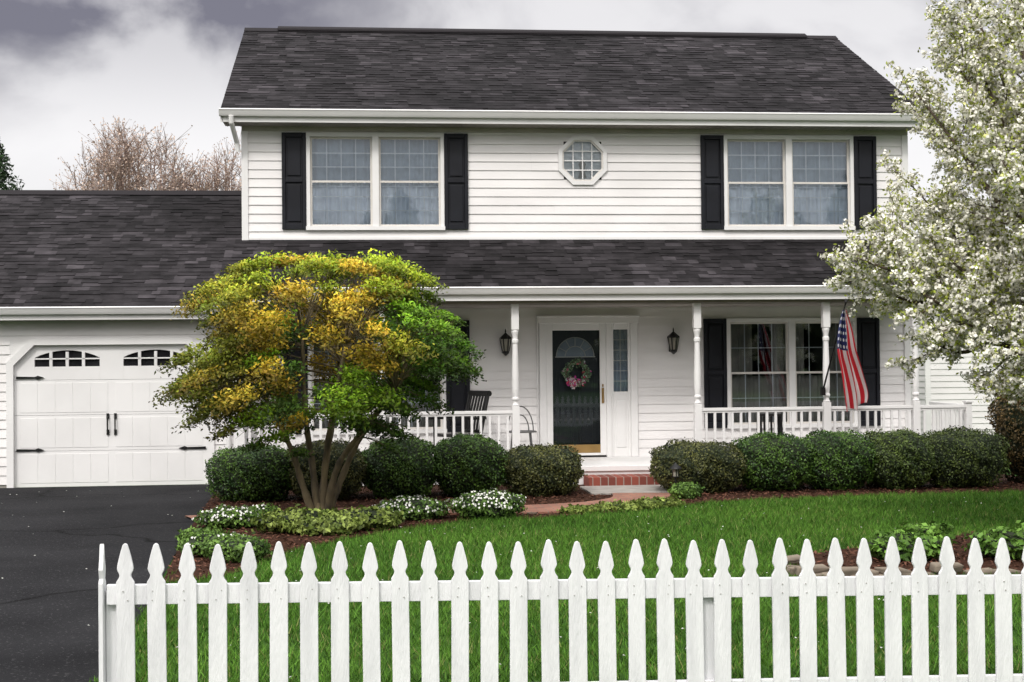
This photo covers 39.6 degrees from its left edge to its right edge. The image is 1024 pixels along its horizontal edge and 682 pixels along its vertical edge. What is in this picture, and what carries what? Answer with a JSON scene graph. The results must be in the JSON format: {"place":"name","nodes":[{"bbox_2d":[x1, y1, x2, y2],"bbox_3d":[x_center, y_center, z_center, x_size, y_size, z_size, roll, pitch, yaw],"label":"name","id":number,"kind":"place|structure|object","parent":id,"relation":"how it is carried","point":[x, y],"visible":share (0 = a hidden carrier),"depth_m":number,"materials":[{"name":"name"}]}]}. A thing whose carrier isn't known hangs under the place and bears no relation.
{"place":"outdoors","nodes":[
{"label":"outdoors","id":0,"kind":"place"},
{"bbox_2d":[0,484,215,681],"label":"driveway","id":1,"kind":"structure","parent":0,"point":[49,626],"depth_m":13.38,"materials":[{"name":"asphalt"}]},
{"bbox_2d":[10,490,964,677],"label":"fallen petals","id":2,"kind":"object","parent":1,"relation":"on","point":[528,566],"visible":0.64,"depth_m":12.76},
{"bbox_2d":[0,190,241,194],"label":"garage roof back","id":3,"kind":"structure","parent":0,"point":[113,192],"depth_m":24.96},
{"bbox_2d":[185,493,671,519],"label":"brick path","id":4,"kind":"structure","parent":0,"point":[540,508],"depth_m":17.56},
{"bbox_2d":[0,0,1023,235],"label":"sky","id":5,"kind":"structure","parent":0,"point":[65,65],"materials":[{"name":"grey"}]},
{"bbox_2d":[22,435,1023,681],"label":"lawn ground","id":6,"kind":"structure","parent":0,"point":[533,651],"depth_m":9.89,"materials":[{"name":"green plant"}]},
{"bbox_2d":[0,140,24,189],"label":"pine tree","id":7,"kind":"object","parent":6,"relation":"on","point":[4,173],"visible":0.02,"depth_m":43.66,"materials":[{"name":"green plant"}]},
{"bbox_2d":[53,169,95,189],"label":"bare tree","id":8,"kind":"object","parent":6,"relation":"on","point":[70,182],"depth_m":45.92,"materials":[{"name":"brown plant"}]},
{"bbox_2d":[15,379,190,451],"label":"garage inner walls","id":9,"kind":"structure","parent":6,"relation":"on","point":[109,414],"depth_m":22.23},
{"bbox_2d":[0,320,233,484],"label":"garage siding","id":10,"kind":"object","parent":9,"relation":"attached to","point":[19,330],"visible":0.31,"depth_m":21.06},
{"bbox_2d":[6,337,214,487],"bbox_3d":[-5.942,1.052,21.101,3.005,2.200,0.110,0,-1,-6],"label":"garage door casing","id":11,"kind":"object","parent":10,"relation":"attached to","point":[19,350],"visible":0.69,"depth_m":20.96,"materials":[{"name":"wood"}]},
{"bbox_2d":[14,344,207,487],"bbox_3d":[-5.946,1.102,21.142,2.805,2.098,0.045,0,-1,-6],"label":"garage door","id":12,"kind":"structure","parent":11,"relation":"in","point":[66,432],"depth_m":21.11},
{"bbox_2d":[16,375,205,451],"bbox_3d":[-5.940,1.067,21.086,2.745,1.126,0.064,0,-1,-6],"label":"garage door hardware","id":13,"kind":"object","parent":12,"relation":"attached to","point":[107,430],"visible":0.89,"depth_m":21.06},
{"bbox_2d":[35,350,187,366],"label":"garage door panes","id":14,"kind":"object","parent":12,"relation":"in","point":[96,362],"visible":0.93,"depth_m":21.14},
{"bbox_2d":[0,319,223,320],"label":"garage soffit","id":15,"kind":"structure","parent":10,"relation":"attached to","point":[72,320],"depth_m":20.93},
{"bbox_2d":[0,195,241,311],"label":"garage roof front","id":16,"kind":"structure","parent":10,"relation":"on","point":[103,250],"depth_m":22.79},
{"bbox_2d":[0,306,236,448],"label":"garage gutter","id":17,"kind":"object","parent":16,"relation":"attached to","point":[92,313],"visible":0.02,"depth_m":20.72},
{"bbox_2d":[49,117,218,189],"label":"bare tree","id":18,"kind":"object","parent":6,"relation":"on","point":[126,161],"visible":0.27,"depth_m":40.69,"materials":[{"name":"brown plant"}]},
{"bbox_2d":[162,134,241,190],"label":"bare tree","id":19,"kind":"object","parent":6,"relation":"on","point":[226,178],"visible":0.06,"depth_m":41.99,"materials":[{"name":"brown plant"}]},
{"bbox_2d":[363,456,655,485],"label":"porch floor","id":20,"kind":"structure","parent":6,"relation":"on","point":[614,465],"depth_m":20.61,"materials":[{"name":"white paint"}]},
{"bbox_2d":[237,423,244,446],"bbox_3d":[-3.924,0.672,20.572,0.113,2.370,0.113,0,-1,-6],"label":"porch post","id":21,"kind":"object","parent":20,"relation":"on","point":[241,440],"depth_m":20.51,"materials":[{"name":"white paint"}]},
{"bbox_2d":[377,306,385,439],"bbox_3d":[-1.904,0.655,20.777,0.113,2.370,0.113,0,-1,-6],"label":"porch post","id":22,"kind":"object","parent":20,"relation":"on","point":[380,378],"visible":0.05,"depth_m":20.72,"materials":[{"name":"white paint"}]},
{"bbox_2d":[428,390,491,445],"bbox_3d":[-0.788,1.297,21.473,0.885,1.089,0.610,0,-1,-34],"label":"rocking chair","id":23,"kind":"object","parent":20,"relation":"on","point":[479,393],"visible":0.35,"depth_m":21.53,"materials":[{"name":"black wood"}]},
{"bbox_2d":[511,304,519,447],"bbox_3d":[0.051,0.639,20.976,0.113,2.370,0.113,0,-1,-6],"label":"porch post","id":24,"kind":"object","parent":20,"relation":"on","point":[515,382],"visible":0.98,"depth_m":20.93,"materials":[{"name":"white paint"}]},
{"bbox_2d":[509,406,536,448],"bbox_3d":[0.150,1.414,21.709,0.461,0.839,0.461,0,-1,-6],"label":"patio chair","id":25,"kind":"object","parent":20,"relation":"on","point":[530,432],"visible":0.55,"depth_m":21.86,"materials":[{"name":"grey metal"}]},
{"bbox_2d":[248,131,904,455],"bbox_3d":[1.133,-0.813,22.432,10.600,5.290,0.020,0,-1,-6],"label":"front siding","id":26,"kind":"object","parent":20,"relation":"on","point":[647,185],"visible":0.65,"depth_m":22.48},
{"bbox_2d":[281,132,468,229],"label":"window shutters","id":27,"kind":"object","parent":26,"relation":"attached to","point":[294,179],"depth_m":21.99,"materials":[{"name":"plastic"}]},
{"bbox_2d":[306,133,444,229],"bbox_3d":[-2.123,-2.476,22.131,2.150,1.510,0.123,0,-1,-6],"label":"window frame","id":28,"kind":"object","parent":26,"relation":"attached to","point":[375,167],"visible":1,"depth_m":22.12,"materials":[{"name":"white paint"}]},
{"bbox_2d":[312,139,438,223],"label":"window curtains","id":29,"kind":"object","parent":28,"relation":"attached to","point":[363,189],"depth_m":22.25,"materials":[{"name":"fabric"}]},
{"bbox_2d":[283,320,469,433],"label":"porch window shutters","id":30,"kind":"object","parent":26,"relation":"attached to","point":[456,396],"visible":0.19,"depth_m":22.16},
{"bbox_2d":[308,321,446,434],"bbox_3d":[-2.094,0.563,22.092,2.150,1.750,0.123,0,-1,-6],"label":"porch window frame","id":31,"kind":"object","parent":26,"relation":"attached to","point":[421,429],"visible":0.18,"depth_m":22.06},
{"bbox_2d":[313,327,440,428],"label":"porch window curtains","id":32,"kind":"object","parent":31,"relation":"hanging from","point":[422,422],"visible":0.1,"depth_m":22.24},
{"bbox_2d":[499,329,511,355],"bbox_3d":[-0.100,0.020,22.176,0.195,0.420,0.222,0,-1,-6],"label":"wall lantern","id":33,"kind":"object","parent":26,"relation":"attached to","point":[505,340],"depth_m":22.11,"materials":[{"name":"black metal"}]},
{"bbox_2d":[218,239,896,287],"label":"porch roof","id":34,"kind":"structure","parent":26,"relation":"attached to","point":[525,263],"depth_m":21.67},
{"bbox_2d":[251,293,929,301],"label":"porch fascia","id":35,"kind":"structure","parent":34,"relation":"attached to","point":[546,297],"depth_m":20.93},
{"bbox_2d":[273,285,903,294],"bbox_3d":[1.208,-0.745,20.801,10.920,0.110,0.114,0,-1,-6],"label":"porch gutter","id":36,"kind":"object","parent":35,"relation":"attached to","point":[633,289],"visible":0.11,"depth_m":20.83,"materials":[{"name":"metal"}]},
{"bbox_2d":[241,131,910,446],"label":"corner boards","id":37,"kind":"object","parent":26,"relation":"attached to","point":[245,223],"visible":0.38,"depth_m":22.34,"materials":[{"name":"white paint"}]},
{"bbox_2d":[558,136,606,184],"bbox_3d":[1.113,-2.848,22.462,0.770,0.770,0.090,0,-1,-6],"label":"octagon window frame","id":38,"kind":"object","parent":26,"relation":"attached to","point":[597,145],"visible":1,"depth_m":22.44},
{"bbox_2d":[667,328,679,353],"bbox_3d":[2.546,-0.001,22.445,0.195,0.420,0.222,0,-1,-6],"label":"wall lantern","id":39,"kind":"object","parent":26,"relation":"attached to","point":[673,337],"depth_m":22.39,"materials":[{"name":"black metal"}]},
{"bbox_2d":[700,135,876,228],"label":"window shutters","id":40,"kind":"object","parent":26,"relation":"attached to","point":[712,179],"depth_m":22.65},
{"bbox_2d":[723,135,855,229],"bbox_3d":[4.434,-2.530,22.797,2.150,1.510,0.123,0,-1,-6],"label":"window frame","id":41,"kind":"object","parent":26,"relation":"attached to","point":[788,183],"visible":0.98,"depth_m":22.79,"materials":[{"name":"white paint"}]},
{"bbox_2d":[728,142,847,223],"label":"window curtains","id":42,"kind":"object","parent":41,"relation":"attached to","point":[776,190],"depth_m":22.92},
{"bbox_2d":[726,318,857,428],"bbox_3d":[4.477,0.509,22.760,2.150,1.750,0.123,0,-1,-6],"label":"porch window frame","id":43,"kind":"object","parent":26,"relation":"attached to","point":[790,372],"visible":0.77,"depth_m":22.73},
{"bbox_2d":[703,317,880,427],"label":"porch window shutters","id":44,"kind":"object","parent":26,"relation":"attached to","point":[715,354],"visible":0.77,"depth_m":22.61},
{"bbox_2d":[536,315,639,456],"bbox_3d":[1.207,0.714,22.416,1.640,2.235,0.125,0,-1,-6],"label":"door frame","id":45,"kind":"object","parent":20,"relation":"on","point":[618,423],"visible":0.85,"depth_m":22.42,"materials":[{"name":"wood"}]},
{"bbox_2d":[552,330,599,444],"bbox_3d":[1.002,0.774,22.508,0.810,2.060,0.060,0,-1,-6],"label":"door","id":46,"kind":"structure","parent":45,"relation":"in","point":[576,415],"depth_m":22.49,"materials":[{"name":"wood"}]},
{"bbox_2d":[557,338,592,356],"bbox_3d":[0.997,0.100,22.502,0.580,0.289,0.001,0,-1,-6],"label":"fanlight pane","id":47,"kind":"object","parent":46,"relation":"in","point":[575,351],"visible":1,"depth_m":22.50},
{"bbox_2d":[555,337,594,357],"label":"fanlight bars","id":48,"kind":"object","parent":46,"relation":"attached to","point":[575,346],"visible":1,"depth_m":22.49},
{"bbox_2d":[561,357,591,388],"bbox_3d":[1.011,0.504,22.363,0.501,0.515,0.105,0,-1,-6],"label":"door wreath","id":49,"kind":"object","parent":46,"relation":"hanging from","point":[572,382],"depth_m":22.35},
{"bbox_2d":[559,384,603,452],"bbox_3d":[1.051,1.222,22.356,0.810,1.080,0.088,0,-1,-6],"label":"brass hardware","id":50,"kind":"object","parent":46,"relation":"attached to","point":[593,448],"visible":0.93,"depth_m":22.39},
{"bbox_2d":[613,329,627,390],"bbox_3d":[1.704,0.308,22.585,0.270,1.020,0.033,0,-1,-6],"label":"sidelight curtain","id":51,"kind":"object","parent":45,"relation":"hanging from","point":[619,333],"visible":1,"depth_m":22.59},
{"bbox_2d":[613,337,627,390],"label":"sidelight bars","id":52,"kind":"object","parent":45,"relation":"attached to","point":[620,360],"visible":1,"depth_m":22.49,"materials":[{"name":"plastic"}]},
{"bbox_2d":[248,400,973,449],"bbox_3d":[1.511,1.391,21.802,10.930,0.860,1.490,0,-1,-6],"label":"porch railing","id":53,"kind":"object","parent":20,"relation":"on","point":[960,414],"visible":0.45,"depth_m":21.36,"materials":[{"name":"white paint"}]},
{"bbox_2d":[692,303,702,441],"bbox_3d":[2.772,0.617,21.252,0.113,2.370,0.113,0,-1,-6],"label":"porch post","id":54,"kind":"object","parent":20,"relation":"on","point":[696,326],"visible":0.99,"depth_m":21.21,"materials":[{"name":"white paint"}]},
{"bbox_2d":[821,302,831,432],"bbox_3d":[4.742,0.600,21.452,0.113,2.370,0.113,0,-1,-6],"label":"porch post","id":55,"kind":"object","parent":20,"relation":"on","point":[826,402],"visible":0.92,"depth_m":21.41,"materials":[{"name":"white paint"}]},
{"bbox_2d":[820,298,867,409],"bbox_3d":[4.937,0.215,20.977,0.519,1.656,0.894,0,-1,-6],"label":"american flag","id":56,"kind":"object","parent":55,"relation":"attached to","point":[855,388],"visible":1,"depth_m":20.82,"materials":[{"name":"multicoloured fabric"}]},
{"bbox_2d":[910,307,920,434],"bbox_3d":[6.125,0.589,21.593,0.113,2.370,0.113,0,-1,-6],"label":"porch post","id":57,"kind":"object","parent":20,"relation":"on","point":[915,415],"visible":0.68,"depth_m":21.55,"materials":[{"name":"white paint"}]},
{"bbox_2d":[98,536,1023,681],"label":"picket fence","id":58,"kind":"object","parent":6,"relation":"on","point":[708,627],"visible":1,"depth_m":7.22,"materials":[{"name":"paint"}]},
{"bbox_2d":[337,137,822,455],"bbox_3d":[0.714,-0.622,26.569,10.600,5.560,7.700,0,-1,-6],"label":"interior and back walls","id":59,"kind":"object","parent":6,"relation":"on","point":[763,331],"depth_m":26.01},
{"bbox_2d":[164,474,1023,581],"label":"mulch bed","id":60,"kind":"object","parent":6,"relation":"on","point":[197,572],"visible":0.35,"depth_m":18.27,"materials":[{"name":"wood"}]},
{"bbox_2d":[175,523,225,540],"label":"candytuft plant","id":61,"kind":"object","parent":60,"relation":"on","point":[188,531],"visible":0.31,"depth_m":14.27,"materials":[{"name":"green plant"}]},
{"bbox_2d":[175,529,262,555],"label":"candytuft plant","id":62,"kind":"object","parent":60,"relation":"on","point":[193,540],"visible":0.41,"depth_m":13.31,"materials":[{"name":"green plant"}]},
{"bbox_2d":[192,503,264,528],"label":"candytuft plant","id":63,"kind":"object","parent":60,"relation":"on","point":[221,516],"visible":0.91,"depth_m":15.46,"materials":[{"name":"white plant"}]},
{"bbox_2d":[198,530,273,562],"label":"candytuft plant","id":64,"kind":"object","parent":60,"relation":"on","point":[233,548],"visible":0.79,"depth_m":12.88,"materials":[{"name":"green plant"}]},
{"bbox_2d":[204,441,294,501],"bbox_3d":[-3.400,1.717,18.764,1.268,0.785,1.323,0,-1,-6],"label":"boxwood bush","id":65,"kind":"object","parent":60,"relation":"on","point":[234,474],"visible":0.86,"depth_m":18.33,"materials":[{"name":"green plant"}]},
{"bbox_2d":[239,502,278,522],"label":"candytuft plant","id":66,"kind":"object","parent":60,"relation":"on","point":[266,508],"visible":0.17,"depth_m":15.93,"materials":[{"name":"green plant"}]},
{"bbox_2d":[249,503,342,533],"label":"groundcover plant","id":67,"kind":"object","parent":60,"relation":"on","point":[279,520],"visible":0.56,"depth_m":15.02,"materials":[{"name":"green plant"}]},
{"bbox_2d":[148,248,486,509],"bbox_3d":[-2.235,0.491,16.373,3.870,3.173,3.586,0,-1,-6],"label":"japanese maple tree","id":68,"kind":"object","parent":60,"relation":"on","point":[245,351],"visible":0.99,"depth_m":15.72,"materials":[{"name":"green plant"}]},
{"bbox_2d":[285,512,365,535],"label":"groundcover plant","id":69,"kind":"object","parent":60,"relation":"on","point":[323,525],"visible":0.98,"depth_m":14.81,"materials":[{"name":"green plant"}]},
{"bbox_2d":[284,438,367,499],"bbox_3d":[-2.469,1.692,18.771,1.155,0.818,1.264,0,-1,-6],"label":"boxwood bush","id":70,"kind":"object","parent":60,"relation":"on","point":[353,482],"visible":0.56,"depth_m":18.38,"materials":[{"name":"green plant"}]},
{"bbox_2d":[327,505,404,530],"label":"groundcover plant","id":71,"kind":"object","parent":60,"relation":"on","point":[375,517],"visible":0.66,"depth_m":15.19,"materials":[{"name":"green plant"}]},
{"bbox_2d":[360,435,440,498],"bbox_3d":[-1.510,1.673,18.996,1.184,0.842,1.260,0,-1,-6],"label":"boxwood bush","id":72,"kind":"object","parent":60,"relation":"on","point":[409,473],"visible":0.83,"depth_m":18.56,"materials":[{"name":"green plant"}]},
{"bbox_2d":[370,494,454,521],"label":"candytuft plant","id":73,"kind":"object","parent":60,"relation":"on","point":[421,508],"visible":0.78,"depth_m":16.09,"materials":[{"name":"white plant"}]},
{"bbox_2d":[432,431,509,497],"bbox_3d":[-0.578,1.649,19.029,1.106,0.873,1.254,0,-1,-6],"label":"boxwood bush","id":74,"kind":"object","parent":60,"relation":"on","point":[467,463],"visible":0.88,"depth_m":18.59,"materials":[{"name":"green plant"}]},
{"bbox_2d":[445,488,527,519],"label":"candytuft plant","id":75,"kind":"object","parent":60,"relation":"on","point":[487,503],"visible":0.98,"depth_m":16.13,"materials":[{"name":"white plant"}]},
{"bbox_2d":[501,441,587,496],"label":"boxwood bush","id":76,"kind":"object","parent":60,"relation":"on","point":[535,470],"visible":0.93,"depth_m":18.67,"materials":[{"name":"green plant"}]},
{"bbox_2d":[557,503,603,513],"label":"groundcover plant","id":77,"kind":"object","parent":60,"relation":"on","point":[573,509],"visible":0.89,"depth_m":16.70,"materials":[{"name":"green plant"}]},
{"bbox_2d":[591,499,658,511],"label":"groundcover plant","id":78,"kind":"object","parent":60,"relation":"on","point":[619,504],"visible":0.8,"depth_m":16.91,"materials":[{"name":"green plant"}]},
{"bbox_2d":[630,496,685,508],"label":"groundcover plant","id":79,"kind":"object","parent":60,"relation":"on","point":[664,502],"visible":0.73,"depth_m":17.23,"materials":[{"name":"green plant"}]},
{"bbox_2d":[669,462,681,482],"bbox_3d":[2.133,1.813,18.537,0.169,0.460,0.169,0,-1,-6],"label":"path light","id":80,"kind":"object","parent":60,"relation":"on","point":[675,467],"visible":0.89,"depth_m":18.51,"materials":[{"name":"black metal"}]},
{"bbox_2d":[667,481,704,499],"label":"candytuft plant","id":81,"kind":"object","parent":60,"relation":"on","point":[683,490],"visible":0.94,"depth_m":18.20,"materials":[{"name":"green plant"}]},
{"bbox_2d":[648,437,747,492],"bbox_3d":[2.547,1.682,19.291,1.432,0.755,1.322,0,-1,-6],"label":"boxwood bush","id":82,"kind":"object","parent":60,"relation":"on","point":[711,466],"visible":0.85,"depth_m":18.88,"materials":[{"name":"green plant"}]},
{"bbox_2d":[727,429,815,490],"bbox_3d":[3.562,1.634,19.503,1.272,0.836,1.309,0,-1,-6],"label":"boxwood bush","id":83,"kind":"object","parent":60,"relation":"on","point":[779,461],"visible":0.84,"depth_m":19.06,"materials":[{"name":"green plant"}]},
{"bbox_2d":[800,428,879,490],"bbox_3d":[4.431,1.618,19.521,1.142,0.854,1.256,0,-1,-6],"label":"boxwood bush","id":84,"kind":"object","parent":60,"relation":"on","point":[843,460],"visible":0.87,"depth_m":19.09,"materials":[{"name":"green plant"}]},
{"bbox_2d":[863,427,936,489],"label":"boxwood bush","id":85,"kind":"object","parent":60,"relation":"on","point":[905,460],"visible":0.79,"depth_m":19.11,"materials":[{"name":"green plant"}]},
{"bbox_2d":[921,425,1010,487],"bbox_3d":[6.205,1.596,19.698,1.292,0.869,1.270,0,-1,-6],"label":"boxwood bush","id":86,"kind":"object","parent":60,"relation":"on","point":[964,456],"visible":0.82,"depth_m":19.30,"materials":[{"name":"green plant"}]},
{"bbox_2d":[984,364,1023,482],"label":"arborvitae shrub","id":87,"kind":"object","parent":60,"relation":"on","point":[1008,422],"visible":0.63,"depth_m":19.93,"materials":[{"name":"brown plant"}]},
{"bbox_2d":[583,474,659,485],"bbox_3d":[1.639,2.046,20.303,1.170,0.250,0.520,0,-1,-6],"label":"brick step","id":88,"kind":"object","parent":6,"relation":"on","point":[616,479],"visible":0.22,"depth_m":20.05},
{"bbox_2d":[580,485,670,494],"bbox_3d":[1.728,2.067,19.523,1.450,0.086,1.050,0,-1,-6],"label":"concrete pad","id":89,"kind":"object","parent":6,"relation":"on","point":[600,490],"visible":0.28,"depth_m":19.40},
{"bbox_2d":[794,533,1023,574],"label":"mulch bed","id":90,"kind":"object","parent":6,"relation":"on","point":[824,560],"visible":0.07,"depth_m":12.62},
{"bbox_2d":[786,554,1020,575],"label":"edging stones","id":91,"kind":"object","parent":90,"relation":"on","point":[823,569],"visible":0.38,"depth_m":11.62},
{"bbox_2d":[854,527,958,561],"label":"perennial plant","id":92,"kind":"object","parent":90,"relation":"on","point":[905,539],"visible":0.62,"depth_m":12.53,"materials":[{"name":"green plant"}]},
{"bbox_2d":[898,520,955,539],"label":"perennial plant","id":93,"kind":"object","parent":90,"relation":"on","point":[936,530],"visible":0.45,"depth_m":13.66,"materials":[{"name":"green plant"}]},
{"bbox_2d":[961,524,1023,560],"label":"perennial plant","id":94,"kind":"object","parent":90,"relation":"on","point":[989,542],"visible":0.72,"depth_m":12.55,"materials":[{"name":"green plant"}]},
{"bbox_2d":[910,325,924,434],"bbox_3d":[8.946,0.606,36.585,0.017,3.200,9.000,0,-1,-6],"label":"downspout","id":95,"kind":"object","parent":6,"relation":"on","point":[921,396],"visible":0.14,"depth_m":32.53,"materials":[{"name":"white"}]},
{"bbox_2d":[817,0,1023,409],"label":"flowering pear tree","id":96,"kind":"object","parent":6,"relation":"on","point":[975,295],"visible":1,"depth_m":14.25,"materials":[{"name":"white plant"}]},
{"bbox_2d":[226,298,926,308],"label":"porch ceiling","id":97,"kind":"structure","parent":0,"point":[638,303],"depth_m":21.31,"materials":[{"name":"wood"}]},
{"bbox_2d":[564,142,600,178],"bbox_3d":[1.109,-2.847,22.502,0.610,0.610,0.001,0,-1,-6],"label":"octagon lace panel","id":98,"kind":"object","parent":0,"point":[577,146],"visible":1,"depth_m":22.50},
{"bbox_2d":[578,161,586,177],"bbox_3d":[1.111,-2.723,22.493,0.140,0.290,0.006,0,-1,-6],"label":"octagon ornament","id":99,"kind":"object","parent":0,"point":[580,173],"visible":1,"depth_m":22.49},
{"bbox_2d":[756,412,782,434],"bbox_3d":[4.002,1.439,22.037,0.403,0.741,0.590,-1,-1,13],"label":"rocking chair","id":100,"kind":"object","parent":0,"point":[779,422],"visible":0.2,"depth_m":21.82,"materials":[{"name":"black wood"}]},
{"bbox_2d":[731,323,849,422],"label":"porch window curtains","id":101,"kind":"object","parent":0,"point":[778,361],"visible":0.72,"depth_m":22.87,"materials":[{"name":"fabric"}]},
{"bbox_2d":[930,300,1023,434],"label":"neighbor siding","id":102,"kind":"object","parent":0,"point":[948,385],"visible":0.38,"depth_m":32.17,"materials":[{"name":"plastic"}]},
{"bbox_2d":[924,293,1023,435],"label":"neighbor trim","id":103,"kind":"structure","parent":102,"relation":"attached to","point":[927,388],"depth_m":32.05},
{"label":"gable walls","id":104,"kind":"object","parent":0,"visible":0},
{"bbox_2d":[221,31,927,113],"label":"roof front","id":105,"kind":"structure","parent":104,"relation":"attached to","point":[325,70],"depth_m":23.92,"materials":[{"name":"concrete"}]},
{"bbox_2d":[244,26,837,38],"bbox_3d":[0.641,-5.728,26.480,11.080,0.130,0.320,0,-1,-6],"label":"ridge cap","id":106,"kind":"object","parent":105,"relation":"on","point":[538,32],"visible":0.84,"depth_m":26.35,"materials":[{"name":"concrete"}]},
{"bbox_2d":[219,108,927,151],"bbox_3d":[1.099,-3.243,22.166,11.120,0.606,0.483,0,-1,-6],"label":"gutter","id":107,"kind":"object","parent":105,"relation":"attached to","point":[231,113],"visible":0.88,"depth_m":21.91,"materials":[{"name":"white paint"}]},
{"bbox_3d":[0.427,-4.536,28.678,11.080,2.315,4.450,0,-1,-6],"label":"back of the main roof","id":108,"kind":"object","parent":104,"relation":"on","visible":0},
{"bbox_2d":[220,116,922,126],"bbox_3d":[0.652,-4.496,26.464,11.088,2.415,8.860,0,-1,-6],"label":"rake and fascia","id":109,"kind":"object","parent":108,"relation":"attached to","point":[567,121],"visible":0.43,"depth_m":22.02,"materials":[{"name":"white paint"}]},
{"bbox_2d":[223,122,917,130],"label":"soffit","id":110,"kind":"structure","parent":109,"relation":"attached to","point":[550,126],"depth_m":22.22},
{"bbox_2d":[241,126,907,134],"bbox_3d":[1.111,-3.318,22.442,10.608,0.070,0.027,0,-1,-6],"label":"frieze board","id":111,"kind":"object","parent":110,"relation":"attached to","point":[553,130],"visible":0.86,"depth_m":22.41,"materials":[{"name":"wood"}]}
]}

